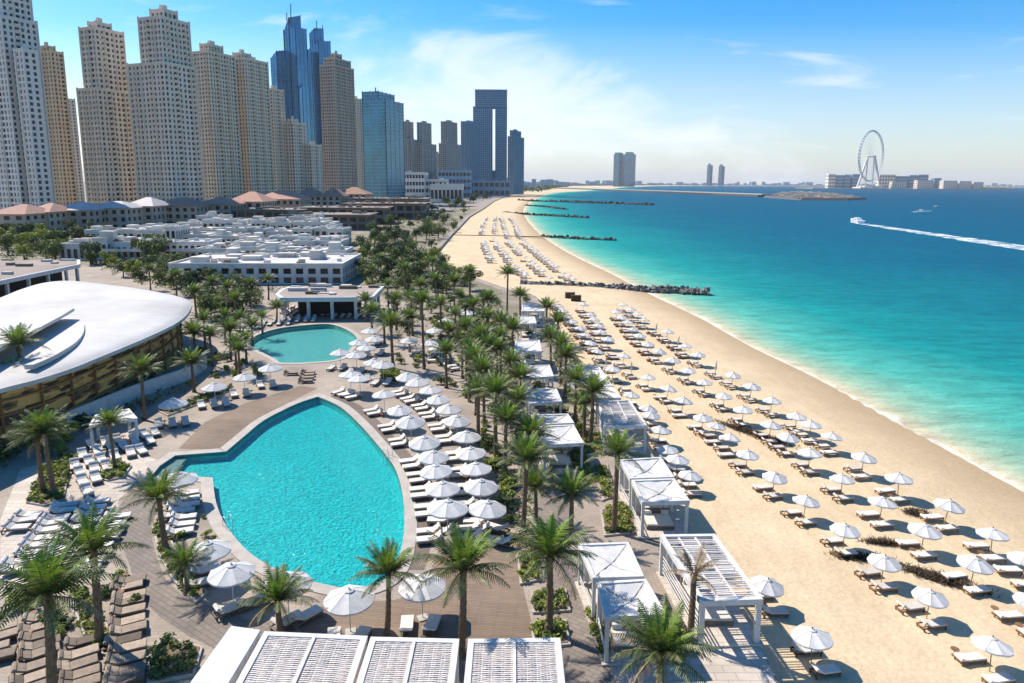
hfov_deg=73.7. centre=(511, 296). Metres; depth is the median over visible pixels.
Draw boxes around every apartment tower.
[0,0,56,209]
[40,42,77,204]
[68,98,84,201]
[76,17,136,203]
[126,5,204,200]
[192,40,243,200]
[232,49,274,194]
[270,85,288,190]
[285,116,306,192]
[304,141,323,192]
[319,51,357,191]
[355,96,363,189]
[404,120,417,171]
[416,121,436,178]
[437,152,438,178]
[439,120,459,169]
[459,145,460,169]
[461,120,478,179]
[508,129,523,193]
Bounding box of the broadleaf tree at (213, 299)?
[199,293,221,314]
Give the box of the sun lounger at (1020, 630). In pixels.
[1017,627,1023,635]
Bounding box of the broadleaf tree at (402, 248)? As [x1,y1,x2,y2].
[387,244,405,257]
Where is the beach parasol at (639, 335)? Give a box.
[633,332,645,340]
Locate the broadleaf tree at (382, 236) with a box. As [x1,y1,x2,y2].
[373,231,388,241]
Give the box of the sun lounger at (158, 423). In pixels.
[154,417,162,427]
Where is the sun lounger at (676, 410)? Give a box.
[667,407,681,413]
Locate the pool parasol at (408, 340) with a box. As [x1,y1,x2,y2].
[400,337,417,354]
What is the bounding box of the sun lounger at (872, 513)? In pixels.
[856,510,879,519]
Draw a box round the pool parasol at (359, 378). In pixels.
[347,374,371,395]
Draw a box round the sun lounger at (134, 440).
[130,436,140,447]
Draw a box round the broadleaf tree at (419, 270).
[410,261,428,276]
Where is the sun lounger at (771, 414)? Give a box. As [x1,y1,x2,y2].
[763,411,778,417]
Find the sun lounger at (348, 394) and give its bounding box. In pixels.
[341,389,355,397]
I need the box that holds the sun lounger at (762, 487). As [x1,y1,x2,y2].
[752,484,772,491]
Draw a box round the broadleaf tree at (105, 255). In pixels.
[98,251,117,263]
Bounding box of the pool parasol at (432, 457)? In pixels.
[417,449,449,464]
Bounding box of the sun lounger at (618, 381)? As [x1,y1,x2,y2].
[610,378,622,383]
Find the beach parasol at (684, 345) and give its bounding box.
[678,343,691,354]
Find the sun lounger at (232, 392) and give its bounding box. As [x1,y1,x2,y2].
[229,388,237,398]
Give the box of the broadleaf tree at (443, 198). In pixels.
[441,196,449,202]
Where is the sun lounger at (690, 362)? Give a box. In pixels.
[686,359,698,363]
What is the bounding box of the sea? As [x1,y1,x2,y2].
[523,186,1023,491]
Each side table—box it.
[950,646,959,655]
[990,605,998,614]
[1015,622,1023,630]
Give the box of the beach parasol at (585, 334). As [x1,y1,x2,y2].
[579,333,591,342]
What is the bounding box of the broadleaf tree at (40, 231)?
[32,228,47,235]
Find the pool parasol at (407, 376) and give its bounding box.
[396,371,419,393]
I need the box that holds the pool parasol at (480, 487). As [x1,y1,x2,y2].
[463,478,498,499]
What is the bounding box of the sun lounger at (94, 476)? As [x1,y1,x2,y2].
[89,469,102,485]
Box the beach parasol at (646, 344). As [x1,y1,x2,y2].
[641,342,653,351]
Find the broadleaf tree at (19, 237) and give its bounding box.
[4,232,29,245]
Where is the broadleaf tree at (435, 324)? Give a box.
[431,319,446,329]
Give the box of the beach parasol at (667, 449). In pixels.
[656,444,678,455]
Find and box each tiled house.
[0,204,46,234]
[39,203,68,230]
[63,202,106,230]
[99,201,143,227]
[131,197,169,224]
[165,198,210,223]
[204,197,245,217]
[233,192,278,207]
[266,190,311,207]
[300,188,349,205]
[342,187,373,201]
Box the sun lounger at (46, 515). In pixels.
[41,511,71,525]
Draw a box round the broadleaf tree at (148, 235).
[139,233,156,237]
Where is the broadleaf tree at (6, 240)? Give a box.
[0,234,15,254]
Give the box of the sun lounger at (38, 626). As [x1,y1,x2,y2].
[17,621,44,637]
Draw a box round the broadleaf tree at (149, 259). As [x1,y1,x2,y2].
[145,255,157,265]
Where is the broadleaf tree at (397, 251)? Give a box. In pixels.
[384,246,402,260]
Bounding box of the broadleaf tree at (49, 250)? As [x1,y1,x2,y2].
[42,242,64,259]
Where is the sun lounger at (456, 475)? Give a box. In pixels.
[449,472,470,480]
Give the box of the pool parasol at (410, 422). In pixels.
[395,415,425,439]
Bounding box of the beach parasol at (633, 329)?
[627,327,638,334]
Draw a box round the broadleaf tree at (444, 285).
[441,276,449,292]
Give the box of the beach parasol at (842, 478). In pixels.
[829,473,854,492]
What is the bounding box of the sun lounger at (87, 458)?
[83,454,93,468]
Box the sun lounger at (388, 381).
[382,377,392,386]
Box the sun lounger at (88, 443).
[85,439,95,449]
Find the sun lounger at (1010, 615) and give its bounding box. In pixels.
[993,610,1023,622]
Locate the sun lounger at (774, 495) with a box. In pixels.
[762,491,782,500]
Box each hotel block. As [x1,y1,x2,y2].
[825,174,835,187]
[835,175,843,187]
[843,175,850,187]
[850,174,859,187]
[876,175,895,187]
[889,182,906,188]
[895,176,908,187]
[906,175,917,187]
[913,180,933,188]
[917,175,928,179]
[931,178,941,188]
[939,181,957,188]
[957,181,971,188]
[971,182,983,188]
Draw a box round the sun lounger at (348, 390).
[337,388,351,397]
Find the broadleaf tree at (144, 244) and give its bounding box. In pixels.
[136,239,160,258]
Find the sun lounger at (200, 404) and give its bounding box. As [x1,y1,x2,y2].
[197,399,205,410]
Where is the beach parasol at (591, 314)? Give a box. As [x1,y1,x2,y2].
[586,312,596,316]
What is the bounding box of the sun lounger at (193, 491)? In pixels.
[175,488,199,496]
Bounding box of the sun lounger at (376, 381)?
[370,378,380,386]
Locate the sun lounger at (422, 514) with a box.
[414,510,430,520]
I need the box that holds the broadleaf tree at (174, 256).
[170,253,188,259]
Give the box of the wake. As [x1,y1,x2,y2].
[857,223,1023,249]
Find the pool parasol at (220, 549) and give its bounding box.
[191,539,230,570]
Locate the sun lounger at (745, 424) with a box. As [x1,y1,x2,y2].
[734,421,750,426]
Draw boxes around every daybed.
[520,356,535,364]
[522,329,531,337]
[526,315,539,323]
[527,383,544,388]
[532,408,551,422]
[548,449,571,467]
[606,429,632,445]
[609,621,645,650]
[644,508,673,529]
[680,575,733,625]
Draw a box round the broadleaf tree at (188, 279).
[174,270,195,289]
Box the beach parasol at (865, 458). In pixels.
[851,452,876,473]
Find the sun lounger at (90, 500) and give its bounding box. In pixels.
[83,495,110,505]
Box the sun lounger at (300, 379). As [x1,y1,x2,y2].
[298,377,312,383]
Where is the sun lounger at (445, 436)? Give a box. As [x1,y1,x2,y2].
[435,430,452,438]
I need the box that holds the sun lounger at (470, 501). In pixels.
[461,496,475,506]
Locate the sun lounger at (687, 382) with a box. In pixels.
[681,379,694,384]
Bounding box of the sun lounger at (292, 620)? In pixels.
[269,609,301,631]
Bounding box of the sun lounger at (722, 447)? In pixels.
[712,443,730,451]
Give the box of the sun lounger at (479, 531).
[459,527,483,540]
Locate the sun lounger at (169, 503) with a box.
[165,501,191,511]
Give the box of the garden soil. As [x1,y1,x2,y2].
[0,209,531,339]
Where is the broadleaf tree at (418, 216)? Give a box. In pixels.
[414,214,422,220]
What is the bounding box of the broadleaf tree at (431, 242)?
[428,239,436,248]
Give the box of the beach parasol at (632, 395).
[623,392,639,398]
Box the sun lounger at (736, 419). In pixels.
[727,416,741,421]
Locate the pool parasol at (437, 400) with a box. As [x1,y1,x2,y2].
[426,394,449,416]
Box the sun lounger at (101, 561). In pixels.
[76,554,105,564]
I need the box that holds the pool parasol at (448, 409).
[435,403,462,429]
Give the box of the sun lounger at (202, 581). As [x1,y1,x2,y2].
[183,576,208,588]
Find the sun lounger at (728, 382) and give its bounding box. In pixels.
[719,380,731,385]
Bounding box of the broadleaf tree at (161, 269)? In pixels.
[152,267,167,279]
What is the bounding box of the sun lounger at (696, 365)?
[691,362,702,367]
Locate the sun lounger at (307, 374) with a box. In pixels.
[300,371,313,375]
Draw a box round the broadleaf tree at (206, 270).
[199,266,217,283]
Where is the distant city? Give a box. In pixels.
[507,178,1023,190]
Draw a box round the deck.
[179,386,316,448]
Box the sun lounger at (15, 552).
[12,547,45,557]
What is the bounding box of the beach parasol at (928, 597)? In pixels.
[911,587,949,618]
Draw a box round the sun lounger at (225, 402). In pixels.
[222,397,230,407]
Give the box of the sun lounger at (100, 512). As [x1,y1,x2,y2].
[73,507,103,516]
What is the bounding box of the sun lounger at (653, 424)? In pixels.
[644,420,657,425]
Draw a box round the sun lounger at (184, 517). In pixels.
[169,511,196,520]
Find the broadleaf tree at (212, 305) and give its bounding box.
[196,293,224,317]
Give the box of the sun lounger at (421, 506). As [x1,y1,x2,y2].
[414,498,436,510]
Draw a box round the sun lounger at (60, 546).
[49,542,76,551]
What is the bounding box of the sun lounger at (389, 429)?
[381,425,399,434]
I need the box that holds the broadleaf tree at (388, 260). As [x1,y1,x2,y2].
[381,256,397,272]
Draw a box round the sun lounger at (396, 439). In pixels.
[387,433,405,442]
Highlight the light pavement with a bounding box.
[610,646,775,682]
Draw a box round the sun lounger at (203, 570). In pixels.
[189,562,220,577]
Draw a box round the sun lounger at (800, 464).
[791,460,807,468]
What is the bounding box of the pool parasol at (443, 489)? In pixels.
[425,480,459,497]
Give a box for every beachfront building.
[405,171,427,196]
[426,178,448,200]
[430,182,463,202]
[438,169,471,197]
[472,179,509,195]
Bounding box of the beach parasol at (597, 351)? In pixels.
[591,348,604,359]
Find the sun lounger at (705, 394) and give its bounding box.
[698,391,711,396]
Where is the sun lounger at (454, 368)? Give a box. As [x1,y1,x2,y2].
[447,366,459,371]
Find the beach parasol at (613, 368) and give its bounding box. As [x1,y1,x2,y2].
[605,365,621,377]
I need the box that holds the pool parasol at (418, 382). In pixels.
[405,376,429,400]
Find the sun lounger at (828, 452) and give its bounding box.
[820,449,838,455]
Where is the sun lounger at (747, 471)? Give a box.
[735,467,754,475]
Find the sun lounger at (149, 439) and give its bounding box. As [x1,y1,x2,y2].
[144,433,155,446]
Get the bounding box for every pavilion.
[0,281,191,447]
[236,631,367,682]
[356,637,458,682]
[464,638,564,682]
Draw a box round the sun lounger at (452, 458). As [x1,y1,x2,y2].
[446,456,464,463]
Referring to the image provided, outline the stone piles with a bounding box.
[774,191,854,197]
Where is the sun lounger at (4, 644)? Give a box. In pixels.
[0,639,9,649]
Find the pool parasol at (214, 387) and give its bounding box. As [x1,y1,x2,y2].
[201,381,227,393]
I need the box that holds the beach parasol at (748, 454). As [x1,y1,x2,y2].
[736,449,758,465]
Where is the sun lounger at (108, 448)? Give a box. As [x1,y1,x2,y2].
[106,441,118,452]
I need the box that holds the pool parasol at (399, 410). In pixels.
[387,404,412,429]
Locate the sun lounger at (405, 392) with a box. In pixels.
[395,389,409,398]
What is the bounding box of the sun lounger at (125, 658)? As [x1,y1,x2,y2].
[103,649,145,670]
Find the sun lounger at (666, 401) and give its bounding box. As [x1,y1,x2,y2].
[659,398,672,404]
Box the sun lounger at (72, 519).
[69,514,100,524]
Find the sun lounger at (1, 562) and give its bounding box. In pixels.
[0,561,26,574]
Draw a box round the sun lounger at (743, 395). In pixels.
[736,392,749,398]
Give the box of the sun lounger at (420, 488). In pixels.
[409,481,430,492]
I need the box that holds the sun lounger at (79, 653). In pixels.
[57,643,98,661]
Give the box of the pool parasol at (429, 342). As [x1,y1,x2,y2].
[420,339,438,357]
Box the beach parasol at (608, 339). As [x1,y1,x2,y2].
[601,336,614,347]
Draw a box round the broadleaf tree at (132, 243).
[130,237,146,247]
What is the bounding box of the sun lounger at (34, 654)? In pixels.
[17,642,59,663]
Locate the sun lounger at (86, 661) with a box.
[57,653,98,679]
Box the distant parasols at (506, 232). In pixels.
[480,215,522,237]
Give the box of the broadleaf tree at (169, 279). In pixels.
[161,269,174,287]
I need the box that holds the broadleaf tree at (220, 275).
[215,271,223,286]
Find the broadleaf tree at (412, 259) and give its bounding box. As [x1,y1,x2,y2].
[401,255,418,272]
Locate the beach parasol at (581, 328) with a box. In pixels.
[574,326,586,330]
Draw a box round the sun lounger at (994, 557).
[979,554,1006,562]
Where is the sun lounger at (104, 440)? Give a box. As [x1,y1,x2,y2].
[100,435,109,447]
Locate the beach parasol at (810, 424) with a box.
[800,419,821,437]
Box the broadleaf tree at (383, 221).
[379,218,388,224]
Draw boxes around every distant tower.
[613,152,624,186]
[624,152,635,186]
[706,163,712,185]
[718,164,724,185]
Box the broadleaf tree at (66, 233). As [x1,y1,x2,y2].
[63,230,71,237]
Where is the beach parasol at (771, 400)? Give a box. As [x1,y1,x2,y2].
[762,396,781,412]
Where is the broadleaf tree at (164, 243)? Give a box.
[151,233,172,253]
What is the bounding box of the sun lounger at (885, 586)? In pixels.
[868,579,897,593]
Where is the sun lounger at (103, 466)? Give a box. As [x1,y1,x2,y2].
[100,458,112,470]
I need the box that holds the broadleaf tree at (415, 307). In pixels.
[408,304,419,310]
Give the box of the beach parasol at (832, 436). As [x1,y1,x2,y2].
[821,431,841,449]
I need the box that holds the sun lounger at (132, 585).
[109,579,142,597]
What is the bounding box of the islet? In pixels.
[763,191,866,200]
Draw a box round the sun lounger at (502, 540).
[486,534,513,549]
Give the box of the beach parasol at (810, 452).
[796,447,822,468]
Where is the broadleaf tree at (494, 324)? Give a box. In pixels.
[485,320,497,328]
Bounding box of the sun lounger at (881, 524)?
[870,521,893,529]
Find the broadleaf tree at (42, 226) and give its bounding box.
[34,223,48,229]
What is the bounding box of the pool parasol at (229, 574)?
[207,560,254,603]
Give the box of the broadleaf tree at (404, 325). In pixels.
[400,319,414,327]
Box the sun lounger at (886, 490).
[874,487,895,495]
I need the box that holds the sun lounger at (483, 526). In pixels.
[465,521,490,533]
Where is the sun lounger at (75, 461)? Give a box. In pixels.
[69,457,79,470]
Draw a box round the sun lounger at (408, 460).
[399,453,418,465]
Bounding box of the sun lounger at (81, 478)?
[75,472,88,488]
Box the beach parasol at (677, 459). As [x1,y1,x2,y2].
[666,453,689,471]
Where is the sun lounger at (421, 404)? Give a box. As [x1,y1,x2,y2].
[411,399,426,409]
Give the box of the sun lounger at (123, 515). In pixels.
[103,511,131,520]
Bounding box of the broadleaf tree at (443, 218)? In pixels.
[439,215,447,224]
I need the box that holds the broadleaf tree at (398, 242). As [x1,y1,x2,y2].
[387,239,402,260]
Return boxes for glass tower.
[270,4,311,143]
[307,20,330,184]
[361,87,405,196]
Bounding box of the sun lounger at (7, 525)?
[0,520,31,534]
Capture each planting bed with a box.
[25,451,77,506]
[66,584,109,655]
[100,458,131,481]
[144,632,202,682]
[151,522,207,603]
[158,383,234,416]
[378,367,400,383]
[516,552,542,584]
[528,616,570,648]
[530,587,570,613]
[572,446,598,490]
[582,431,602,455]
[583,603,610,661]
[593,463,613,500]
[600,500,635,536]
[666,609,690,662]
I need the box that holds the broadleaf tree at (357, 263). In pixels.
[355,258,364,269]
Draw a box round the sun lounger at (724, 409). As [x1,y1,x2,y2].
[715,405,729,411]
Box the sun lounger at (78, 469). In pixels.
[73,465,86,475]
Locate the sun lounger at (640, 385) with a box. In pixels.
[635,382,647,387]
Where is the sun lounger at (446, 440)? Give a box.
[439,434,456,444]
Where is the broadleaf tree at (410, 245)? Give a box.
[402,238,417,248]
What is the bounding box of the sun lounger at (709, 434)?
[699,431,715,438]
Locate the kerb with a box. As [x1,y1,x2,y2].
[440,194,512,247]
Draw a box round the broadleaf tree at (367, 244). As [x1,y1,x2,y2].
[358,240,372,257]
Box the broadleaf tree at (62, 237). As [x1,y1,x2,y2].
[52,227,67,240]
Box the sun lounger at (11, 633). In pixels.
[0,627,18,640]
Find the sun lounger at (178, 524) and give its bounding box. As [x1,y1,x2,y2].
[168,517,195,527]
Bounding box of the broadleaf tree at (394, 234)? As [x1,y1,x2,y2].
[389,229,402,241]
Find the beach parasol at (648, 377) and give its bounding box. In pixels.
[640,374,655,380]
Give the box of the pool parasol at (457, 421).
[443,414,470,432]
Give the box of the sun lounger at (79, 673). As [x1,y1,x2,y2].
[59,663,99,680]
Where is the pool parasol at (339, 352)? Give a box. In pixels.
[330,349,350,366]
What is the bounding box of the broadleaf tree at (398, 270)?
[395,262,415,277]
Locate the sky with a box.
[32,0,1023,184]
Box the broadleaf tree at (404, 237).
[400,235,412,247]
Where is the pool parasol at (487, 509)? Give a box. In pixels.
[469,499,505,536]
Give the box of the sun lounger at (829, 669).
[809,662,841,679]
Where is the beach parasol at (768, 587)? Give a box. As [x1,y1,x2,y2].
[750,575,783,600]
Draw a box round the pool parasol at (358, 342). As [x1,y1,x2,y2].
[349,339,366,351]
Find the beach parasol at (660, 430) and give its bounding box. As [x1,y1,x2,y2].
[649,424,670,444]
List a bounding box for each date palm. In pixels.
[0,322,50,357]
[0,412,71,490]
[0,534,127,682]
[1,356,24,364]
[5,404,78,493]
[39,502,151,642]
[81,405,133,466]
[114,353,166,419]
[119,465,194,551]
[139,263,157,289]
[154,538,213,594]
[165,267,186,295]
[170,346,211,391]
[173,318,212,349]
[179,282,208,317]
[189,308,217,349]
[195,325,225,365]
[201,274,220,286]
[213,306,235,344]
[213,315,246,359]
[216,279,238,293]
[219,332,248,371]
[222,289,245,320]
[224,338,251,373]
[231,308,250,338]
[233,328,258,363]
[235,560,318,631]
[238,276,260,305]
[240,314,263,346]
[251,308,274,333]
[259,273,276,299]
[267,299,287,321]
[346,537,421,636]
[355,291,375,321]
[357,300,383,327]
[365,263,378,284]
[371,307,394,343]
[372,310,412,366]
[374,252,386,271]
[378,277,396,308]
[382,289,408,328]
[394,261,414,295]
[396,288,421,335]
[398,307,420,351]
[404,288,438,368]
[410,276,429,314]
[412,522,513,657]
[425,255,440,270]
[426,272,443,306]
[426,294,453,339]
[427,337,460,387]
[433,320,461,364]
[435,261,454,294]
[442,305,465,351]
[444,271,464,304]
[447,287,467,327]
[449,314,480,375]
[449,328,472,377]
[451,335,488,402]
[452,298,476,319]
[455,342,497,414]
[456,372,497,444]
[460,321,497,380]
[461,263,479,295]
[461,294,483,330]
[463,353,503,426]
[470,369,517,456]
[472,306,498,325]
[473,331,502,394]
[475,288,502,332]
[481,399,530,470]
[483,335,515,395]
[485,310,511,365]
[489,325,514,376]
[491,429,560,536]
[492,381,540,439]
[495,264,517,314]
[495,347,527,406]
[497,315,529,368]
[500,361,541,417]
[502,511,596,633]
[504,410,558,469]
[508,286,531,315]
[508,463,558,520]
[532,296,559,337]
[535,324,565,369]
[542,309,573,352]
[543,330,580,383]
[543,466,603,539]
[546,340,585,398]
[556,363,595,422]
[562,386,606,439]
[569,371,614,442]
[584,426,649,530]
[609,593,718,682]
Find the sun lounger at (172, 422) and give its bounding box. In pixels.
[168,417,176,428]
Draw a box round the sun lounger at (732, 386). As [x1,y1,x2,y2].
[725,384,737,389]
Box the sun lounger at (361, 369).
[356,366,365,372]
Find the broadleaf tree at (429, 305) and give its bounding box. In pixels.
[425,301,436,312]
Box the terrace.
[300,502,552,682]
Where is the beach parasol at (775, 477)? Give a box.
[762,471,787,492]
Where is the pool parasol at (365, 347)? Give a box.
[357,344,375,361]
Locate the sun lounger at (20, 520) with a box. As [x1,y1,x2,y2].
[7,514,38,523]
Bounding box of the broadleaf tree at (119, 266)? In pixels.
[115,258,126,276]
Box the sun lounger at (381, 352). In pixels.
[376,349,384,355]
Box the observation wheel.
[852,130,884,187]
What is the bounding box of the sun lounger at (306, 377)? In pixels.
[299,374,313,378]
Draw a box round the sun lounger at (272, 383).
[269,379,277,387]
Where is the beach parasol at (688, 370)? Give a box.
[681,367,695,373]
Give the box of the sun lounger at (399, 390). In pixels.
[391,386,404,392]
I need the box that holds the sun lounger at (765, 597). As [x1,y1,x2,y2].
[747,593,773,600]
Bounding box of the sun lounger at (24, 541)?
[17,538,51,549]
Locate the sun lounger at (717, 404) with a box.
[709,401,722,407]
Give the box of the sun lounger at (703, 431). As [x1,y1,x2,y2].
[693,428,709,435]
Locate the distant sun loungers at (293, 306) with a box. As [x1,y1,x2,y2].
[241,217,689,360]
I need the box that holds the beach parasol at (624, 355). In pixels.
[617,352,630,365]
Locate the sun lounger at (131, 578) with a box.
[113,573,146,584]
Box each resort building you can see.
[60,238,92,259]
[84,225,121,236]
[92,231,123,259]
[102,236,147,259]
[114,224,147,235]
[134,225,164,237]
[139,223,174,225]
[144,237,163,259]
[164,223,189,239]
[164,238,180,255]
[167,247,361,283]
[170,238,222,256]
[176,222,201,231]
[180,227,215,239]
[188,219,201,225]
[196,211,232,220]
[196,243,237,255]
[201,217,238,227]
[201,226,217,230]
[207,241,239,245]
[208,229,251,241]
[216,226,254,232]
[226,220,252,225]
[232,241,264,252]
[233,236,277,243]
[239,232,272,239]
[244,216,269,222]
[249,226,273,234]
[250,218,274,226]
[258,242,285,252]
[265,228,291,234]
[268,217,298,228]
[270,233,310,241]
[279,240,292,248]
[283,246,302,251]
[288,215,310,219]
[292,218,331,227]
[292,226,313,236]
[292,233,319,246]
[294,245,327,252]
[311,214,332,220]
[313,224,335,235]
[315,236,348,245]
[323,242,352,252]
[327,227,351,243]
[329,221,342,226]
[329,235,348,237]
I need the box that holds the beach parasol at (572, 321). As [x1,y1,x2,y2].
[568,319,578,324]
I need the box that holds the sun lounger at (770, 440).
[760,437,777,444]
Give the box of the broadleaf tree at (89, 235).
[84,234,94,237]
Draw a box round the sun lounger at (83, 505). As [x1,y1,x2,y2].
[78,501,106,510]
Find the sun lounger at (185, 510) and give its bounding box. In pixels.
[168,505,194,513]
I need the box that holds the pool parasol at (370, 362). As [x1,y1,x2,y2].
[363,358,381,378]
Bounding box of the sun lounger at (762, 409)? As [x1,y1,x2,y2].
[755,406,769,412]
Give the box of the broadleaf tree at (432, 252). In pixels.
[428,246,441,256]
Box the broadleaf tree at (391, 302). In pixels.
[389,298,402,309]
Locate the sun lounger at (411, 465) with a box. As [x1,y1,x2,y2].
[402,461,423,471]
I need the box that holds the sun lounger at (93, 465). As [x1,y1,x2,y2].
[88,460,99,472]
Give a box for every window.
[222,268,228,273]
[234,268,240,273]
[246,268,253,273]
[259,268,265,273]
[266,212,271,216]
[271,268,278,273]
[272,277,278,282]
[284,268,290,273]
[284,277,290,282]
[296,268,302,273]
[296,277,303,282]
[308,269,315,273]
[309,277,315,282]
[321,269,327,273]
[321,277,327,282]
[333,269,339,273]
[333,277,340,282]
[341,217,346,221]
[350,217,355,221]
[406,206,411,210]
[415,206,420,210]
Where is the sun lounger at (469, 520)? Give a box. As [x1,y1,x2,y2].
[463,517,488,524]
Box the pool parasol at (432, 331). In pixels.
[426,327,443,333]
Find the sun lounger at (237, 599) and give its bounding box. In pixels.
[235,593,267,614]
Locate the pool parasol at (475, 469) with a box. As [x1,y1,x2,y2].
[460,461,491,478]
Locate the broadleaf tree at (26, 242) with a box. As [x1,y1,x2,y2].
[17,240,34,248]
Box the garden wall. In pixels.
[64,356,206,422]
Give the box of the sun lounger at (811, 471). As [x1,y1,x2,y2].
[799,467,819,475]
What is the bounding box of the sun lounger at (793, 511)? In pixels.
[780,507,801,517]
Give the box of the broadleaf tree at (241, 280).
[231,276,245,287]
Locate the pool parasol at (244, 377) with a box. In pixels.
[232,373,255,394]
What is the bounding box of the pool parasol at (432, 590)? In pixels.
[399,573,444,621]
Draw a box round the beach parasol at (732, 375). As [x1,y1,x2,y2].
[725,372,740,384]
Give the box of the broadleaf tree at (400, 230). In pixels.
[394,228,404,238]
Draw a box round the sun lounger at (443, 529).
[428,523,453,534]
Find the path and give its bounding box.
[119,484,294,648]
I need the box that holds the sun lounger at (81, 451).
[77,447,86,461]
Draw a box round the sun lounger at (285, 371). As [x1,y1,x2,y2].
[283,369,297,375]
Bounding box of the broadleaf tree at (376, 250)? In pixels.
[368,248,380,256]
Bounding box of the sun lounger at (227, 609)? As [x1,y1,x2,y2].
[212,598,247,621]
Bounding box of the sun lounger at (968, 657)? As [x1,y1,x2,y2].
[953,652,986,666]
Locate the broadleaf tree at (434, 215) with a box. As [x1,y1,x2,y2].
[432,211,439,220]
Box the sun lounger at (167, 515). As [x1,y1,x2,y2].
[156,511,183,521]
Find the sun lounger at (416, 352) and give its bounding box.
[411,349,421,353]
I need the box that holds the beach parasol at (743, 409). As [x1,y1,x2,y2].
[733,405,752,422]
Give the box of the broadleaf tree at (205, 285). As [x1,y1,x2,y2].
[198,283,215,294]
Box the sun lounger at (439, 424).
[427,419,443,429]
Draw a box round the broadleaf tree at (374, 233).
[365,229,380,244]
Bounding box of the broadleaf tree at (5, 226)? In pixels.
[0,223,9,230]
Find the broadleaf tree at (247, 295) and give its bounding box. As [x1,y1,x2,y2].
[228,287,254,306]
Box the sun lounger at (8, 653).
[0,646,16,661]
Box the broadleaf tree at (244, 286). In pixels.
[235,282,255,304]
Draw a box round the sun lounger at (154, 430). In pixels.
[150,426,160,437]
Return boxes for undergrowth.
[0,231,174,262]
[0,433,59,466]
[74,378,197,430]
[92,260,263,326]
[101,263,263,309]
[166,286,285,297]
[355,206,477,292]
[386,304,488,372]
[430,195,491,206]
[445,296,520,426]
[507,421,555,552]
[541,329,596,436]
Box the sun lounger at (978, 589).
[963,584,991,597]
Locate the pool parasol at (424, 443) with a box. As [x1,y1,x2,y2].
[409,435,439,465]
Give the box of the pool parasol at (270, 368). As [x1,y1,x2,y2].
[258,363,281,385]
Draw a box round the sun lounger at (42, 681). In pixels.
[33,679,45,682]
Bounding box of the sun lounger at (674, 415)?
[672,413,687,417]
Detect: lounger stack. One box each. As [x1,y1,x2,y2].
[565,292,574,297]
[571,294,580,300]
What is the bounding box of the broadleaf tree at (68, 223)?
[61,219,76,232]
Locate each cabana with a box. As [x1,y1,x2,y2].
[89,408,141,452]
[514,340,541,369]
[516,316,536,340]
[521,303,544,326]
[522,365,553,397]
[525,389,561,417]
[535,413,573,448]
[538,424,583,474]
[568,366,620,423]
[575,542,643,618]
[596,400,647,454]
[596,579,667,666]
[618,457,674,510]
[631,478,689,538]
[656,534,762,648]
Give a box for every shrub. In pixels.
[0,445,18,458]
[3,593,20,605]
[20,596,38,611]
[36,605,66,621]
[40,442,55,456]
[54,612,68,621]
[54,622,65,631]
[55,422,80,437]
[55,443,69,451]
[56,430,70,443]
[57,626,65,636]
[60,616,76,627]
[72,412,88,421]
[101,581,112,593]
[101,590,110,598]
[107,582,125,593]
[111,568,122,580]
[127,592,140,605]
[172,529,185,539]
[200,529,212,537]
[207,355,218,362]
[213,352,224,358]
[220,354,229,359]
[223,365,230,370]
[252,367,262,375]
[395,357,404,362]
[414,354,421,361]
[425,334,433,338]
[432,375,444,382]
[443,376,453,383]
[449,381,457,386]
[477,432,492,442]
[478,436,493,449]
[480,427,487,433]
[482,456,498,468]
[486,455,500,471]
[487,402,500,411]
[487,447,502,455]
[491,492,519,509]
[495,458,513,469]
[496,470,517,481]
[498,474,518,488]
[498,485,517,497]
[499,478,513,485]
[499,480,507,487]
[502,511,520,522]
[509,534,522,544]
[533,380,543,387]
[555,407,568,412]
[561,447,579,460]
[574,423,581,433]
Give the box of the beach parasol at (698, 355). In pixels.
[691,352,705,357]
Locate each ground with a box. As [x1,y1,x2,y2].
[0,185,778,682]
[83,181,760,211]
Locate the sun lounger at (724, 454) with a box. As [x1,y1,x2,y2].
[717,452,735,458]
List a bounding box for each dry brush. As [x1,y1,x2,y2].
[712,418,799,448]
[823,548,904,563]
[856,533,899,547]
[877,553,1007,597]
[898,505,929,515]
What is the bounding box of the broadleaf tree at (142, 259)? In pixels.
[128,257,145,270]
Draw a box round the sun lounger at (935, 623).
[916,616,947,632]
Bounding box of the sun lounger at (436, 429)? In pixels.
[430,425,448,433]
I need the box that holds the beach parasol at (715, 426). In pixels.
[706,421,725,438]
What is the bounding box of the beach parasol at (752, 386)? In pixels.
[743,383,760,395]
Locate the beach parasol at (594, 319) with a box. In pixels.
[588,317,599,321]
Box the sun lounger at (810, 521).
[794,517,816,527]
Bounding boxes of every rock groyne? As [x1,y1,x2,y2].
[505,211,588,217]
[518,199,653,204]
[520,280,709,295]
[525,204,567,209]
[541,234,616,240]
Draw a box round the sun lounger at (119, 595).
[110,588,145,599]
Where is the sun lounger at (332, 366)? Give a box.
[326,363,336,371]
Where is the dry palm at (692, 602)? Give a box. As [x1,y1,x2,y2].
[664,543,722,644]
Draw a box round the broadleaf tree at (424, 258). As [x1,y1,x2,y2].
[409,255,429,272]
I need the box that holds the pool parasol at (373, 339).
[365,336,383,353]
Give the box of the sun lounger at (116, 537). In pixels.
[101,532,120,542]
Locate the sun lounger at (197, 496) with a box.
[175,494,199,501]
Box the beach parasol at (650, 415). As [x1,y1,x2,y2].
[642,411,659,427]
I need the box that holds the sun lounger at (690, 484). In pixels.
[677,479,696,488]
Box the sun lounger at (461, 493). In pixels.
[454,489,468,498]
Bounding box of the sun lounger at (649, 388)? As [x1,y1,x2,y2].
[642,387,654,391]
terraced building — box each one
[231,206,306,217]
[279,210,378,229]
[296,204,393,223]
[341,201,378,205]
[347,195,431,211]
[375,199,428,218]
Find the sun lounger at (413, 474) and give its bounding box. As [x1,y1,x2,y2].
[406,471,420,479]

